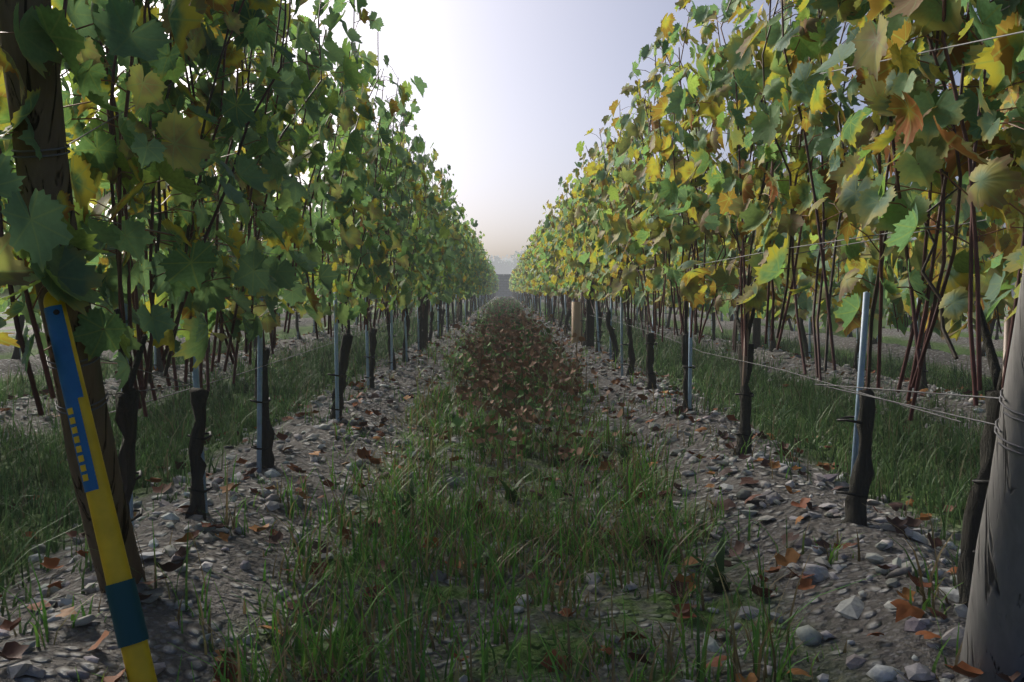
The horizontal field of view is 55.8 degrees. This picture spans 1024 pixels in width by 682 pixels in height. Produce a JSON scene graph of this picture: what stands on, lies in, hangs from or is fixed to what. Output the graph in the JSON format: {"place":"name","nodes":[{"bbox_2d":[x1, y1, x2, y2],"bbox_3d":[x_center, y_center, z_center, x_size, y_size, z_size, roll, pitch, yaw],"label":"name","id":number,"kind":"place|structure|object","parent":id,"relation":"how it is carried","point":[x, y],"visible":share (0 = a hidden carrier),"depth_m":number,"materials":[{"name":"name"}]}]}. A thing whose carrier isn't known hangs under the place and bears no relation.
{"place":"outdoors","nodes":[
{"label":"outdoors","id":0,"kind":"place"},
{"bbox_2d":[0,296,1013,681],"bbox_3d":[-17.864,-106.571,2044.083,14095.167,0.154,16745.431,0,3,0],"label":"ground","id":1,"kind":"structure","parent":0,"point":[64,654],"depth_m":2.03,"materials":[{"name":"grey gravel"}]},
{"bbox_2d":[0,0,144,593],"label":"end post","id":2,"kind":"object","parent":1,"relation":"on","point":[49,175],"visible":0.41,"depth_m":1.38,"materials":[{"name":"brown wood"}]},
{"bbox_2d":[43,292,157,681],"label":"marker stake","id":3,"kind":"object","parent":1,"relation":"on","point":[127,617],"visible":0.95,"depth_m":1.33,"materials":[{"name":"multicoloured"}]},
{"bbox_2d":[0,315,979,681],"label":"broad weeds","id":4,"kind":"object","parent":1,"relation":"on","point":[716,583],"visible":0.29,"depth_m":2.73,"materials":[{"name":"green plant"}]},
{"bbox_2d":[0,306,985,681],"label":"stones","id":5,"kind":"object","parent":1,"relation":"on","point":[850,608],"visible":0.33,"depth_m":2.22,"materials":[{"name":"grey stone"}]},
{"bbox_2d":[0,297,993,681],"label":"grass","id":6,"kind":"structure","parent":1,"relation":"on","point":[454,519],"depth_m":2.45,"materials":[{"name":"green plant"}]},
{"bbox_2d":[2,274,1014,296],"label":"boundary wall","id":7,"kind":"structure","parent":1,"relation":"on","point":[504,290],"depth_m":91.64,"materials":[{"name":"stone"}]},
{"bbox_2d":[11,178,1006,607],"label":"vine trunks","id":8,"kind":"object","parent":1,"relation":"on","point":[127,414],"visible":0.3,"depth_m":2.15,"materials":[{"name":"brown plant"}]},
{"bbox_2d":[0,0,1023,420],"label":"vine shoots","id":9,"kind":"object","parent":8,"relation":"on","point":[142,380],"visible":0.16,"depth_m":2.08,"materials":[{"name":"plant"}]},
{"bbox_2d":[290,47,724,321],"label":"vine leaves","id":10,"kind":"object","parent":9,"relation":"attached to","point":[437,247],"visible":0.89,"depth_m":5.80,"materials":[{"name":"green plant"}]},
{"bbox_2d":[0,0,1023,391],"bbox_3d":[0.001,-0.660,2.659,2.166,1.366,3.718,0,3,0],"label":"vine leaves","id":11,"kind":"object","parent":9,"relation":"attached to","point":[910,100],"visible":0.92,"depth_m":1.97,"materials":[{"name":"green plant"}]},
{"bbox_2d":[131,309,988,553],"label":"vine ties","id":12,"kind":"object","parent":8,"relation":"attached to","point":[839,491],"visible":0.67,"depth_m":2.20,"materials":[{"name":"plastic"}]},
{"bbox_2d":[0,189,1017,321],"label":"hedge","id":13,"kind":"object","parent":1,"relation":"on","point":[514,283],"visible":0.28,"depth_m":12.69,"materials":[{"name":"green plant"}]},
{"bbox_2d":[0,314,1020,681],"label":"fallen leaves","id":14,"kind":"object","parent":1,"relation":"on","point":[12,650],"visible":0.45,"depth_m":2.07,"materials":[{"name":"brown plant"}]},
{"bbox_2d":[18,288,1011,529],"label":"vine stakes","id":15,"kind":"object","parent":1,"relation":"in","point":[861,355],"visible":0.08,"depth_m":3.81,"materials":[{"name":"grey metal"}]},
{"bbox_2d":[68,1,1009,422],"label":"trellis wires","id":16,"kind":"object","parent":15,"relation":"attached to","point":[640,269],"visible":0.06,"depth_m":2.23,"materials":[{"name":"grey metal"}]},
{"bbox_2d":[426,296,647,472],"bbox_3d":[-0.242,-1.288,32.432,1.267,0.445,58.701,0,3,0],"label":"weed","id":17,"kind":"object","parent":1,"relation":"on","point":[509,395],"depth_m":5.03,"materials":[{"name":"green plant"}]},
{"bbox_2d":[572,302,580,342],"bbox_3d":[0.619,-0.168,9.310,0.088,0.420,0.090,0,3,0],"label":"vine grow tube","id":18,"kind":"object","parent":1,"relation":"on","point":[576,316],"visible":0.68,"depth_m":9.27,"materials":[{"name":"beige plastic"}]},
{"bbox_2d":[959,265,1023,681],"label":"end post","id":19,"kind":"object","parent":1,"relation":"on","point":[993,640],"visible":0.96,"depth_m":1.23,"materials":[{"name":"grey wood"}]},
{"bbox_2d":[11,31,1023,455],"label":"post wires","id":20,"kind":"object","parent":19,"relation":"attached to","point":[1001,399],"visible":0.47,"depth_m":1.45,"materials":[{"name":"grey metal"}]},
{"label":"tree wood","id":21,"kind":"structure","parent":1,"relation":"on","visible":0},
{"bbox_2d":[487,247,530,275],"bbox_3d":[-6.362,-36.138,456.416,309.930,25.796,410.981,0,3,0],"label":"tree","id":22,"kind":"object","parent":21,"relation":"on","point":[506,266],"visible":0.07,"depth_m":341.66,"materials":[{"name":"green plant"}]},
{"bbox_2d":[8,0,1005,270],"label":"sky","id":23,"kind":"structure","parent":0,"point":[512,92],"materials":[{"name":"white"}]}
]}

